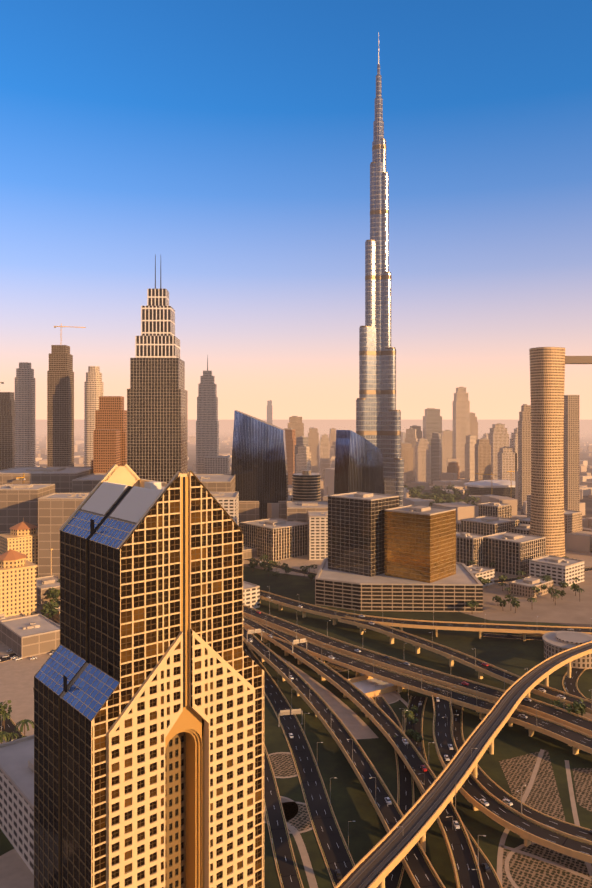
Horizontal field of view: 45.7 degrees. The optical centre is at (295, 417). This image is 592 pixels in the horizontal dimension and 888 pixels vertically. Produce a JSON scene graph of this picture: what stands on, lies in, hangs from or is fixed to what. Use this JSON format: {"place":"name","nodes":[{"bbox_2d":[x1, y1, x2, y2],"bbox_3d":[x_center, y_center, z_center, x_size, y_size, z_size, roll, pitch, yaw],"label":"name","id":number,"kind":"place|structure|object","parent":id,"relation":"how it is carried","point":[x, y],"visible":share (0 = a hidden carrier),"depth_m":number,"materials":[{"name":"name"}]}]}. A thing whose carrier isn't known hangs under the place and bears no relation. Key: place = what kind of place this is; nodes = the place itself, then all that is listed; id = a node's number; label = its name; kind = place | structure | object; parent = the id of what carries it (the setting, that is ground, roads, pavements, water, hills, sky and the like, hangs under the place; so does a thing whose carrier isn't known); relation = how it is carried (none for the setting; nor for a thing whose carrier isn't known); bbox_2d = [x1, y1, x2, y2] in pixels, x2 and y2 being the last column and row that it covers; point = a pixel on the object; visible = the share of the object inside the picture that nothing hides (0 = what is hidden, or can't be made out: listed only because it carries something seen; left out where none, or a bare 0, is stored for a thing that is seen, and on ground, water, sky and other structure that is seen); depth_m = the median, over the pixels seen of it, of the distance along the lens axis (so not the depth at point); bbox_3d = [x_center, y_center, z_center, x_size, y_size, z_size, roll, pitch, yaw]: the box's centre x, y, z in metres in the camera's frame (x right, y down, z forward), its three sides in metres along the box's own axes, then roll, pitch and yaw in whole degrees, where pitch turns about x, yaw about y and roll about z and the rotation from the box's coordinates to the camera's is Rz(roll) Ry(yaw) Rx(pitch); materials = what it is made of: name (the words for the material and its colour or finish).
{"place":"outdoors","nodes":[
{"label":"outdoors","id":0,"kind":"place"},
{"bbox_2d":[0,708,23,741],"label":"road","id":1,"kind":"structure","parent":0,"point":[10,724],"depth_m":383.51,"materials":[{"name":"grey asphalt"}]},
{"bbox_2d":[0,735,33,874],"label":"white block","id":2,"kind":"structure","parent":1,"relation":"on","point":[17,792],"depth_m":281.56,"materials":[{"name":"concrete"}]},
{"bbox_2d":[14,719,33,735],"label":"tree","id":3,"kind":"object","parent":1,"relation":"on","point":[24,721],"visible":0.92,"depth_m":357.82,"materials":[{"name":"green plant"}]},
{"bbox_2d":[0,623,59,887],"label":"sandy ground","id":4,"kind":"structure","parent":0,"point":[16,682],"depth_m":423.02,"materials":[{"name":"beige sand"}]},
{"bbox_2d":[0,828,13,855],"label":"lawn","id":5,"kind":"structure","parent":4,"relation":"on","point":[6,845],"depth_m":279.33,"materials":[{"name":"green plant"}]},
{"bbox_2d":[0,614,59,657],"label":"low-rise building","id":6,"kind":"structure","parent":4,"relation":"on","point":[30,635],"depth_m":511.23,"materials":[{"name":"concrete"}]},
{"bbox_2d":[204,456,229,473],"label":"building","id":7,"kind":"structure","parent":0,"point":[217,465],"depth_m":1371.66,"materials":[{"name":"beige concrete"}]},
{"bbox_2d":[243,555,322,563],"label":"sand site","id":8,"kind":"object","parent":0,"point":[301,560],"depth_m":828.54},
{"bbox_2d":[243,546,256,558],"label":"building","id":9,"kind":"structure","parent":8,"relation":"on","point":[248,552],"depth_m":848.24,"materials":[{"name":"concrete"}]},
{"bbox_2d":[231,410,287,519],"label":"curved glass building","id":10,"kind":"structure","parent":8,"relation":"on","point":[259,470],"depth_m":995.35,"materials":[{"name":"blue glass"}]},
{"bbox_2d":[239,518,307,560],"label":"office","id":11,"kind":"structure","parent":8,"relation":"on","point":[274,539],"depth_m":852.90,"materials":[{"name":"concrete"}]},
{"bbox_2d":[286,501,327,522],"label":"building","id":12,"kind":"structure","parent":8,"relation":"on","point":[297,510],"depth_m":896.57,"materials":[{"name":"concrete"}]},
{"bbox_2d":[308,511,327,559],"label":"building","id":13,"kind":"structure","parent":8,"relation":"on","point":[317,535],"depth_m":836.40,"materials":[{"name":"concrete"}]},
{"bbox_2d":[334,430,383,494],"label":"curved glass building","id":14,"kind":"structure","parent":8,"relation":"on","point":[358,463],"depth_m":927.36,"materials":[{"name":"blue glass"}]},
{"bbox_2d":[264,744,303,887],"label":"road","id":15,"kind":"structure","parent":0,"point":[286,864],"depth_m":286.70,"materials":[{"name":"grey asphalt"}]},
{"bbox_2d":[243,641,354,886],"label":"road","id":16,"kind":"structure","parent":0,"point":[333,847],"depth_m":321.48,"materials":[{"name":"grey asphalt"}]},
{"bbox_2d":[286,822,317,887],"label":"path","id":17,"kind":"structure","parent":0,"point":[310,875],"depth_m":271.08,"materials":[{"name":"beige concrete"}]},
{"bbox_2d":[35,420,591,626],"bbox_3d":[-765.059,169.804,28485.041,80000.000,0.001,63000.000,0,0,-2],"label":"ground","id":18,"kind":"structure","parent":0,"point":[586,500],"depth_m":7478.57,"materials":[{"name":"beige sand"}]},
{"bbox_2d":[0,392,14,469],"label":"tower","id":19,"kind":"structure","parent":18,"relation":"on","point":[7,430],"depth_m":1281.64,"materials":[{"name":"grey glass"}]},
{"bbox_2d":[0,517,37,576],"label":"building","id":20,"kind":"structure","parent":18,"relation":"on","point":[22,537],"depth_m":692.30,"materials":[{"name":"beige concrete"}]},
{"bbox_2d":[0,550,37,616],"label":"building","id":21,"kind":"structure","parent":18,"relation":"on","point":[17,583],"depth_m":569.83,"materials":[{"name":"beige concrete"}]},
{"bbox_2d":[15,362,34,466],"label":"skyscraper","id":22,"kind":"structure","parent":18,"relation":"on","point":[24,417],"depth_m":1234.31,"materials":[{"name":"grey concrete"}]},
{"bbox_2d":[0,484,54,533],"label":"dubai mall","id":23,"kind":"structure","parent":18,"relation":"on","point":[18,502],"depth_m":747.68,"materials":[{"name":"concrete"}]},
{"bbox_2d":[0,467,93,492],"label":"low-rise building","id":24,"kind":"structure","parent":18,"relation":"on","point":[61,478],"depth_m":887.70,"materials":[{"name":"concrete"}]},
{"bbox_2d":[36,575,59,604],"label":"building","id":25,"kind":"structure","parent":18,"relation":"on","point":[48,582],"depth_m":645.05,"materials":[{"name":"concrete"}]},
{"bbox_2d":[47,345,73,466],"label":"construction tower","id":26,"kind":"structure","parent":18,"relation":"on","point":[60,412],"depth_m":1185.10,"materials":[{"name":"concrete"}]},
{"bbox_2d":[38,493,88,576],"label":"office building","id":27,"kind":"structure","parent":18,"relation":"on","point":[56,511],"depth_m":689.08,"materials":[{"name":"concrete"}]},
{"bbox_2d":[72,473,105,492],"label":"building","id":28,"kind":"structure","parent":18,"relation":"on","point":[87,483],"depth_m":848.85,"materials":[{"name":"concrete"}]},
{"bbox_2d":[84,366,102,466],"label":"skyscraper","id":29,"kind":"structure","parent":18,"relation":"on","point":[93,387],"depth_m":1137.69,"materials":[{"name":"beige concrete"}]},
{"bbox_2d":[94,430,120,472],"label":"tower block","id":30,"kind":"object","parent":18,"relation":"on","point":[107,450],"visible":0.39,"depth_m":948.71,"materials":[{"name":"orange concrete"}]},
{"bbox_2d":[91,396,126,467],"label":"tower","id":31,"kind":"structure","parent":18,"relation":"on","point":[111,413],"depth_m":992.29,"materials":[{"name":"brown concrete"}]},
{"bbox_2d":[34,464,263,887],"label":"skyscraper","id":32,"kind":"structure","parent":18,"relation":"on","point":[149,724],"depth_m":217.41,"materials":[{"name":"beige concrete"}]},
{"bbox_2d":[127,254,187,482],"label":"skyscraper","id":33,"kind":"structure","parent":18,"relation":"on","point":[157,421],"depth_m":792.07,"materials":[{"name":"grey concrete"}]},
{"bbox_2d":[196,355,218,473],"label":"skyscraper","id":34,"kind":"structure","parent":18,"relation":"on","point":[207,433],"depth_m":1392.29,"materials":[{"name":"grey concrete"}]},
{"bbox_2d":[195,474,234,491],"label":"building","id":35,"kind":"structure","parent":18,"relation":"on","point":[218,482],"depth_m":916.07,"materials":[{"name":"concrete"}]},
{"bbox_2d":[210,492,238,525],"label":"building","id":36,"kind":"structure","parent":18,"relation":"on","point":[228,502],"depth_m":773.76,"materials":[{"name":"concrete"}]},
{"bbox_2d":[243,581,259,608],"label":"building","id":37,"kind":"structure","parent":18,"relation":"on","point":[251,591],"depth_m":623.80,"materials":[{"name":"concrete"}]},
{"bbox_2d":[239,495,290,521],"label":"low-rise building","id":38,"kind":"structure","parent":18,"relation":"on","point":[248,510],"depth_m":994.01,"materials":[{"name":"concrete"}]},
{"bbox_2d":[284,428,295,484],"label":"tower","id":39,"kind":"structure","parent":18,"relation":"on","point":[290,440],"depth_m":1730.44,"materials":[{"name":"brown concrete"}]},
{"bbox_2d":[288,416,303,438],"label":"tower","id":40,"kind":"structure","parent":18,"relation":"on","point":[296,423],"depth_m":1896.38,"materials":[{"name":"beige concrete"}]},
{"bbox_2d":[295,436,309,473],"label":"skyscraper","id":41,"kind":"structure","parent":18,"relation":"on","point":[301,440],"depth_m":1654.38,"materials":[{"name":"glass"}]},
{"bbox_2d":[296,445,310,473],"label":"tower","id":42,"kind":"structure","parent":18,"relation":"on","point":[303,458],"depth_m":1582.49,"materials":[{"name":"beige concrete"}]},
{"bbox_2d":[292,470,320,500],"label":"ring building","id":43,"kind":"structure","parent":18,"relation":"on","point":[306,485],"depth_m":1049.22,"materials":[{"name":"grey concrete"}]},
{"bbox_2d":[35,423,591,551],"bbox_3d":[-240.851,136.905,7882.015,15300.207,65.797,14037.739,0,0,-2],"label":"city","id":44,"kind":"object","parent":18,"relation":"on","point":[579,540],"visible":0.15,"depth_m":1507.10,"materials":[{"name":"beige concrete"}]},
{"bbox_2d":[308,427,318,472],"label":"tower","id":45,"kind":"structure","parent":18,"relation":"on","point":[313,438],"depth_m":2097.67,"materials":[{"name":"beige concrete"}]},
{"bbox_2d":[356,32,403,506],"bbox_3d":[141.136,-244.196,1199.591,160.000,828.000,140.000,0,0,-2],"label":"skyscraper","id":46,"kind":"structure","parent":18,"relation":"on","point":[378,420],"depth_m":1185.44,"materials":[{"name":"silver glass"}]},
{"bbox_2d":[405,428,417,475],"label":"skyscraper","id":47,"kind":"structure","parent":18,"relation":"on","point":[411,438],"depth_m":2038.94,"materials":[{"name":"concrete"}]},
{"bbox_2d":[431,432,441,482],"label":"skyscraper","id":48,"kind":"structure","parent":18,"relation":"on","point":[436,455],"depth_m":1823.02,"materials":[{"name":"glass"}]},
{"bbox_2d":[442,430,452,472],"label":"tower","id":49,"kind":"structure","parent":18,"relation":"on","point":[447,444],"depth_m":2163.29,"materials":[{"name":"beige concrete"}]},
{"bbox_2d":[447,461,459,479],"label":"skyscraper","id":50,"kind":"structure","parent":18,"relation":"on","point":[453,467],"depth_m":1831.37,"materials":[{"name":"concrete"}]},
{"bbox_2d":[453,387,469,476],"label":"tower","id":51,"kind":"structure","parent":18,"relation":"on","point":[461,417],"depth_m":2009.15,"materials":[{"name":"beige concrete"}]},
{"bbox_2d":[465,435,475,480],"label":"tower","id":52,"kind":"structure","parent":18,"relation":"on","point":[470,457],"depth_m":1850.60,"materials":[{"name":"beige concrete"}]},
{"bbox_2d":[464,480,514,498],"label":"low-rise building","id":53,"kind":"structure","parent":18,"relation":"on","point":[499,487],"depth_m":1412.88,"materials":[{"name":"grey glass"}]},
{"bbox_2d":[477,502,511,518],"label":"block","id":54,"kind":"structure","parent":18,"relation":"on","point":[495,509],"depth_m":1033.25,"materials":[{"name":"concrete"}]},
{"bbox_2d":[497,447,516,480],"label":"tower","id":55,"kind":"structure","parent":18,"relation":"on","point":[506,458],"depth_m":1508.56,"materials":[{"name":"beige concrete"}]},
{"bbox_2d":[510,428,517,470],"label":"tower","id":56,"kind":"structure","parent":18,"relation":"on","point":[514,441],"depth_m":1511.82,"materials":[{"name":"beige concrete"}]},
{"bbox_2d":[529,347,591,557],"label":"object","id":57,"kind":"structure","parent":18,"relation":"on","point":[547,372],"depth_m":837.72,"materials":[{"name":"beige concrete"}]},
{"bbox_2d":[564,510,581,532],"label":"block","id":58,"kind":"structure","parent":18,"relation":"on","point":[572,521],"depth_m":917.10,"materials":[{"name":"concrete"}]},
{"bbox_2d":[320,434,329,476],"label":"tower","id":59,"kind":"structure","parent":0,"point":[324,451],"depth_m":1998.33,"materials":[{"name":"beige concrete"}]},
{"bbox_2d":[274,652,377,738],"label":"gore island","id":60,"kind":"structure","parent":0,"point":[355,725],"depth_m":405.72,"materials":[{"name":"beige concrete"}]},
{"bbox_2d":[243,626,445,887],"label":"road","id":61,"kind":"structure","parent":0,"point":[419,868],"depth_m":332.56,"materials":[{"name":"grey asphalt"}]},
{"bbox_2d":[243,615,483,887],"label":"road","id":62,"kind":"structure","parent":0,"point":[463,858],"depth_m":338.52,"materials":[{"name":"grey asphalt"}]},
{"bbox_2d":[328,492,398,576],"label":"office building","id":63,"kind":"structure","parent":0,"point":[356,532],"depth_m":662.10,"materials":[{"name":"concrete"}]},
{"bbox_2d":[352,678,393,692],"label":"roof","id":64,"kind":"structure","parent":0,"point":[369,685],"depth_m":445.00,"materials":[{"name":"concrete"}]},
{"bbox_2d":[371,696,413,887],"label":"grass patch","id":65,"kind":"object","parent":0,"point":[405,804],"depth_m":321.48,"materials":[{"name":"green plant"}]},
{"bbox_2d":[401,442,412,479],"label":"tower","id":66,"kind":"structure","parent":0,"point":[407,452],"depth_m":1904.30,"materials":[{"name":"beige concrete"}]},
{"bbox_2d":[243,566,591,887],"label":"lawn","id":67,"kind":"structure","parent":0,"point":[350,801],"depth_m":371.62,"materials":[{"name":"green plant"}]},
{"bbox_2d":[264,796,298,822],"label":"paved circle","id":68,"kind":"object","parent":67,"relation":"on","point":[285,801],"visible":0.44,"depth_m":305.85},
{"bbox_2d":[268,752,297,777],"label":"planting bed","id":69,"kind":"object","parent":67,"relation":"on","point":[282,764],"visible":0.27,"depth_m":342.77,"materials":[{"name":"beige gravel"}]},
{"bbox_2d":[265,802,312,833],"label":"planting bed","id":70,"kind":"object","parent":67,"relation":"on","point":[300,821],"visible":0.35,"depth_m":296.72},
{"bbox_2d":[278,709,302,726],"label":"gantry","id":71,"kind":"object","parent":67,"relation":"on","point":[287,712],"visible":1,"depth_m":387.59,"materials":[{"name":"beige metal"}]},
{"bbox_2d":[365,686,403,696],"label":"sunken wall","id":72,"kind":"structure","parent":67,"relation":"on","point":[381,691],"depth_m":431.35,"materials":[{"name":"concrete"}]},
{"bbox_2d":[369,691,400,703],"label":"paved ground patch","id":73,"kind":"object","parent":67,"relation":"on","point":[390,698],"visible":0.19,"depth_m":426.02,"materials":[{"name":"grey concrete"}]},
{"bbox_2d":[315,558,482,611],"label":"podium building","id":74,"kind":"structure","parent":67,"relation":"on","point":[460,588],"depth_m":616.26,"materials":[{"name":"concrete"}]},
{"bbox_2d":[334,641,591,887],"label":"overpass","id":75,"kind":"object","parent":67,"relation":"on","point":[379,861],"visible":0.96,"depth_m":296.33,"materials":[{"name":"concrete"}]},
{"bbox_2d":[502,850,514,887],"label":"footpath","id":76,"kind":"structure","parent":67,"relation":"on","point":[506,882],"depth_m":259.87,"materials":[{"name":"beige concrete"}]},
{"bbox_2d":[499,750,565,821],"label":"planting bed","id":77,"kind":"object","parent":67,"relation":"on","point":[543,797],"visible":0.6,"depth_m":326.80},
{"bbox_2d":[505,842,591,887],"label":"planting bed","id":78,"kind":"object","parent":67,"relation":"on","point":[523,871],"visible":0.62,"depth_m":263.31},
{"bbox_2d":[542,631,591,668],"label":"round building","id":79,"kind":"structure","parent":67,"relation":"on","point":[555,642],"depth_m":488.32,"materials":[{"name":"concrete"}]},
{"bbox_2d":[572,768,591,811],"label":"planting bed","id":80,"kind":"object","parent":67,"relation":"on","point":[583,782],"visible":1,"depth_m":323.26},
{"bbox_2d":[243,616,591,754],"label":"road","id":81,"kind":"structure","parent":0,"point":[577,740],"depth_m":416.39,"materials":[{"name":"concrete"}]},
{"bbox_2d":[243,605,591,735],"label":"road","id":82,"kind":"structure","parent":0,"point":[559,715],"depth_m":444.48,"materials":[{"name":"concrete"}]},
{"bbox_2d":[243,558,591,582],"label":"road","id":83,"kind":"structure","parent":0,"point":[496,581],"depth_m":779.69,"materials":[{"name":"grey asphalt"}]},
{"bbox_2d":[385,505,455,582],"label":"gold tower","id":84,"kind":"structure","parent":0,"point":[420,542],"depth_m":639.72,"materials":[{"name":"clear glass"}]},
{"bbox_2d":[415,438,430,483],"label":"tower","id":85,"kind":"structure","parent":0,"point":[422,460],"depth_m":1805.16,"materials":[{"name":"beige concrete"}]},
{"bbox_2d":[260,590,591,640],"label":"road","id":86,"kind":"structure","parent":0,"point":[334,615],"depth_m":547.70,"materials":[{"name":"concrete"}]},
{"bbox_2d":[266,550,591,576],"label":"sandy ground","id":87,"kind":"structure","parent":0,"point":[586,557],"depth_m":811.64,"materials":[{"name":"beige sand"}]},
{"bbox_2d":[461,516,518,534],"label":"office","id":88,"kind":"structure","parent":87,"relation":"on","point":[484,525],"depth_m":885.36,"materials":[{"name":"concrete"}]},
{"bbox_2d":[510,523,529,534],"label":"block","id":89,"kind":"structure","parent":87,"relation":"on","point":[522,528],"depth_m":881.61,"materials":[{"name":"concrete"}]},
{"bbox_2d":[423,408,441,445],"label":"tower","id":90,"kind":"structure","parent":0,"point":[432,420],"depth_m":1906.52,"materials":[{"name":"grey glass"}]},
{"bbox_2d":[404,695,502,887],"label":"road","id":91,"kind":"structure","parent":0,"point":[491,879],"depth_m":346.43,"materials":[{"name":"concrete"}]},
{"bbox_2d":[338,616,591,713],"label":"road","id":92,"kind":"structure","parent":0,"point":[510,678],"depth_m":471.00,"materials":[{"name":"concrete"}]},
{"bbox_2d":[470,412,477,438],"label":"tower","id":93,"kind":"structure","parent":0,"point":[473,426],"depth_m":2211.57,"materials":[{"name":"beige concrete"}]},
{"bbox_2d":[475,438,490,481],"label":"tower","id":94,"kind":"structure","parent":0,"point":[482,456],"depth_m":1607.81,"materials":[{"name":"beige concrete"}]},
{"bbox_2d":[488,423,508,479],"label":"tower","id":95,"kind":"structure","parent":0,"point":[498,436],"depth_m":1709.80,"materials":[{"name":"beige concrete"}]},
{"bbox_2d":[432,695,591,862],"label":"road","id":96,"kind":"structure","parent":0,"point":[473,790],"depth_m":289.55,"materials":[{"name":"grey asphalt"}]},
{"bbox_2d":[483,633,542,639],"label":"road","id":97,"kind":"structure","parent":0,"point":[512,637],"depth_m":544.26,"materials":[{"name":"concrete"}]},
{"bbox_2d":[497,749,543,883],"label":"path","id":98,"kind":"structure","parent":0,"point":[506,830],"depth_m":288.46,"materials":[{"name":"beige concrete"}]},
{"bbox_2d":[451,703,591,840],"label":"road","id":99,"kind":"structure","parent":0,"point":[486,781],"depth_m":311.41,"materials":[{"name":"grey asphalt"}]},
{"bbox_2d":[518,404,530,508],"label":"tower","id":100,"kind":"structure","parent":0,"point":[524,456],"depth_m":1307.60,"materials":[{"name":"beige concrete"}]},
{"bbox_2d":[461,566,591,623],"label":"sandy ground","id":101,"kind":"structure","parent":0,"point":[570,607],"depth_m":631.22,"materials":[{"name":"beige sand"}]},
{"bbox_2d":[456,531,486,566],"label":"office","id":102,"kind":"structure","parent":101,"relation":"on","point":[469,546],"depth_m":779.82,"materials":[{"name":"concrete"}]},
{"bbox_2d":[467,565,494,586],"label":"block","id":103,"kind":"structure","parent":101,"relation":"on","point":[485,573],"depth_m":713.90,"materials":[{"name":"concrete"}]},
{"bbox_2d":[481,532,545,575],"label":"office","id":104,"kind":"structure","parent":101,"relation":"on","point":[511,553],"depth_m":769.47,"materials":[{"name":"concrete"}]},
{"bbox_2d":[509,576,552,597],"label":"low-rise building","id":105,"kind":"structure","parent":101,"relation":"on","point":[519,587],"depth_m":672.72,"materials":[{"name":"concrete"}]},
{"bbox_2d":[529,555,583,585],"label":"office","id":106,"kind":"structure","parent":101,"relation":"on","point":[557,569],"depth_m":720.63,"materials":[{"name":"concrete"}]},
{"bbox_2d":[502,845,591,880],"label":"path","id":107,"kind":"structure","parent":0,"point":[550,862],"depth_m":268.64,"materials":[{"name":"beige concrete"}]},
{"bbox_2d":[564,395,578,510],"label":"tower","id":108,"kind":"structure","parent":0,"point":[571,452],"depth_m":1107.69,"materials":[{"name":"brown concrete"}]},
{"bbox_2d":[562,667,591,700],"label":"road","id":109,"kind":"structure","parent":0,"point":[570,685],"depth_m":450.10,"materials":[{"name":"grey asphalt"}]},
{"bbox_2d":[565,760,591,880],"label":"path","id":110,"kind":"structure","parent":0,"point":[574,808],"depth_m":311.43,"materials":[{"name":"beige concrete"}]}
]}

